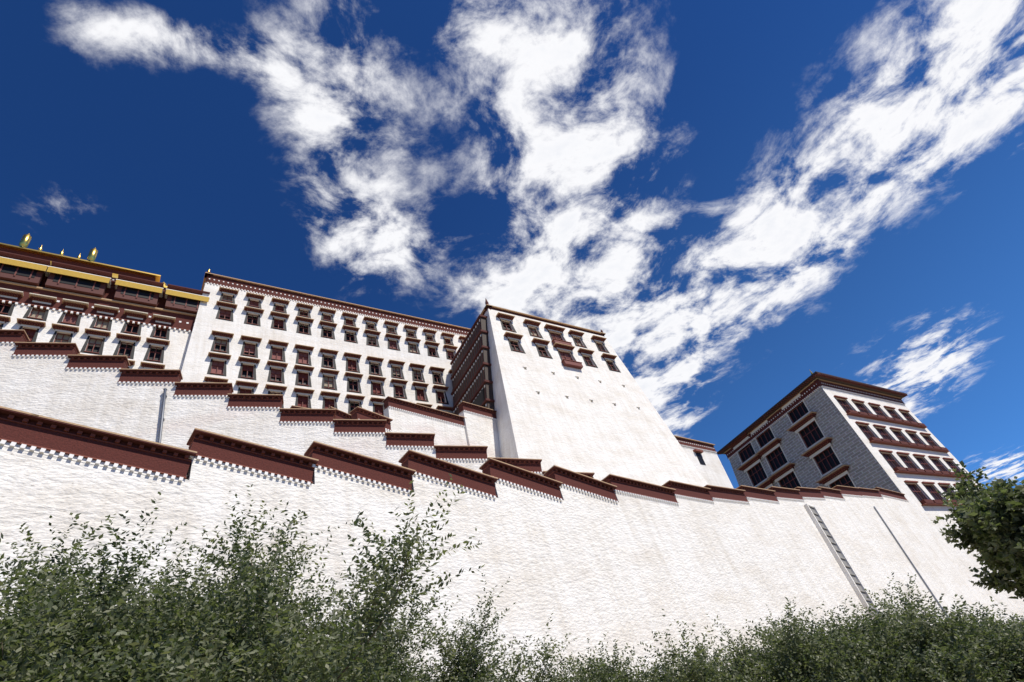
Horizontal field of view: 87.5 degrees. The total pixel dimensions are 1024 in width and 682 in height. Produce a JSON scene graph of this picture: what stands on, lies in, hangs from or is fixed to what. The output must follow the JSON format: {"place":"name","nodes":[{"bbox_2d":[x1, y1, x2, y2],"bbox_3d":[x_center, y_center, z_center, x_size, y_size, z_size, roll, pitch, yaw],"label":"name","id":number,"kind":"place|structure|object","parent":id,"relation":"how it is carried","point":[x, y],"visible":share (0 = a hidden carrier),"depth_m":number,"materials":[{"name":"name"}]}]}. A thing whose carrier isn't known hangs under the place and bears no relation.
{"place":"outdoors","nodes":[
{"label":"outdoors","id":0,"kind":"place"},
{"bbox_2d":[0,0,1023,488],"label":"sky","id":1,"kind":"structure","parent":0,"point":[747,199],"materials":[{"name":"blue"}]},
{"bbox_3d":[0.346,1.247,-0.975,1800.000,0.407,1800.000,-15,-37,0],"label":"ground","id":2,"kind":"structure","parent":0,"visible":0},
{"bbox_2d":[0,583,74,652],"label":"shrub","id":3,"kind":"object","parent":2,"relation":"on","point":[18,599],"visible":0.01,"depth_m":5.30,"materials":[{"name":"green plant"}]},
{"bbox_2d":[0,233,209,370],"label":"wing","id":4,"kind":"structure","parent":2,"relation":"on","point":[138,319],"depth_m":49.57,"materials":[{"name":"white paint"}]},
{"bbox_2d":[0,533,253,681],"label":"shrub","id":5,"kind":"object","parent":2,"relation":"on","point":[17,639],"visible":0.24,"depth_m":4.60,"materials":[{"name":"green plant"}]},
{"bbox_2d":[0,547,293,681],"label":"shrub","id":6,"kind":"object","parent":2,"relation":"on","point":[24,662],"visible":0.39,"depth_m":3.84,"materials":[{"name":"green plant"}]},
{"bbox_2d":[0,513,296,662],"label":"shrub","id":7,"kind":"object","parent":2,"relation":"on","point":[26,592],"visible":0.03,"depth_m":5.84,"materials":[{"name":"green plant"}]},
{"bbox_2d":[3,560,430,681],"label":"shrub","id":8,"kind":"object","parent":2,"relation":"on","point":[281,668],"visible":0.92,"depth_m":4.04,"materials":[{"name":"green plant"}]},
{"bbox_2d":[0,474,484,681],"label":"shrub","id":9,"kind":"object","parent":2,"relation":"on","point":[245,565],"visible":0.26,"depth_m":4.91,"materials":[{"name":"green plant"}]},
{"bbox_2d":[115,538,430,680],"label":"shrub","id":10,"kind":"object","parent":2,"relation":"on","point":[294,617],"visible":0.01,"depth_m":7.39,"materials":[{"name":"green plant"}]},
{"bbox_2d":[0,329,594,477],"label":"wall","id":11,"kind":"structure","parent":2,"relation":"on","point":[68,383],"depth_m":31.27,"materials":[{"name":"paint"}]},
{"bbox_2d":[158,388,166,442],"bbox_3d":[-19.801,4.246,30.298,0.589,3.761,0.326,-16,-37,0],"label":"drain pipe","id":12,"kind":"object","parent":11,"relation":"attached to","point":[164,395],"visible":0.96,"depth_m":30.21,"materials":[{"name":"grey metal"}]},
{"bbox_2d":[290,405,310,408],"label":"stair wall","id":13,"kind":"structure","parent":11,"relation":"attached to","point":[292,406],"depth_m":40.03,"materials":[{"name":"paint"}]},
{"bbox_2d":[328,407,350,418],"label":"stair wall","id":14,"kind":"structure","parent":11,"relation":"attached to","point":[339,414],"depth_m":38.52,"materials":[{"name":"stone"}]},
{"bbox_2d":[349,406,392,431],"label":"stair wall","id":15,"kind":"structure","parent":11,"relation":"attached to","point":[357,412],"depth_m":36.47,"materials":[{"name":"stone"}]},
{"bbox_2d":[181,269,469,415],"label":"building","id":16,"kind":"structure","parent":2,"relation":"on","point":[300,349],"depth_m":58.79,"materials":[{"name":"white paint"}]},
{"bbox_2d":[259,522,560,681],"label":"shrub","id":17,"kind":"object","parent":2,"relation":"on","point":[462,670],"visible":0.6,"depth_m":7.13,"materials":[{"name":"green plant"}]},
{"bbox_2d":[0,406,1003,681],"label":"wall","id":18,"kind":"structure","parent":2,"relation":"on","point":[618,560],"depth_m":21.45,"materials":[{"name":"paint"}]},
{"bbox_2d":[803,504,948,630],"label":"drainpipes","id":19,"kind":"object","parent":18,"relation":"attached to","point":[855,582],"visible":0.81,"depth_m":41.63,"materials":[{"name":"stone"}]},
{"bbox_2d":[450,298,707,486],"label":"central tower","id":20,"kind":"structure","parent":2,"relation":"on","point":[564,395],"depth_m":57.04,"materials":[{"name":"white paint"}]},
{"bbox_2d":[382,396,467,445],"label":"terrace wall","id":21,"kind":"structure","parent":20,"relation":"attached to","point":[446,428],"depth_m":45.47,"materials":[{"name":"paint"}]},
{"bbox_2d":[457,401,500,457],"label":"terrace wall","id":22,"kind":"structure","parent":20,"relation":"attached to","point":[480,424],"depth_m":49.76,"materials":[{"name":"paint"}]},
{"bbox_2d":[503,609,761,681],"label":"shrub","id":23,"kind":"object","parent":2,"relation":"on","point":[601,673],"visible":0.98,"depth_m":7.69,"materials":[{"name":"green plant"}]},
{"bbox_2d":[674,435,732,487],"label":"building","id":24,"kind":"structure","parent":2,"relation":"on","point":[703,457],"depth_m":70.69,"materials":[{"name":"white paint"}]},
{"bbox_2d":[638,602,927,681],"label":"shrub","id":25,"kind":"object","parent":2,"relation":"on","point":[833,671],"visible":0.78,"depth_m":7.60,"materials":[{"name":"green plant"}]},
{"bbox_2d":[743,577,963,681],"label":"shrub","id":26,"kind":"object","parent":2,"relation":"on","point":[782,634],"visible":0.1,"depth_m":8.16,"materials":[{"name":"green plant"}]},
{"bbox_2d":[717,371,1023,626],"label":"building","id":27,"kind":"structure","parent":2,"relation":"on","point":[815,429],"depth_m":85.90,"materials":[{"name":"stone"}]},
{"bbox_2d":[851,572,1023,681],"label":"shrub","id":28,"kind":"object","parent":2,"relation":"on","point":[940,663],"visible":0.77,"depth_m":6.90,"materials":[{"name":"green plant"}]},
{"bbox_2d":[890,595,1023,671],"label":"shrub","id":29,"kind":"object","parent":2,"relation":"on","point":[1000,625],"visible":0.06,"depth_m":7.55,"materials":[{"name":"green plant"}]},
{"bbox_2d":[910,602,1023,681],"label":"shrub","id":30,"kind":"object","parent":2,"relation":"on","point":[1013,647],"visible":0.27,"depth_m":6.84,"materials":[{"name":"green plant"}]},
{"bbox_2d":[932,461,1023,600],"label":"tree","id":31,"kind":"object","parent":2,"relation":"on","point":[1001,579],"visible":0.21,"depth_m":24.18,"materials":[{"name":"green plant"}]},
{"bbox_2d":[952,476,1023,578],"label":"tree","id":32,"kind":"object","parent":2,"relation":"on","point":[1002,520],"visible":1,"depth_m":21.80,"materials":[{"name":"green plant"}]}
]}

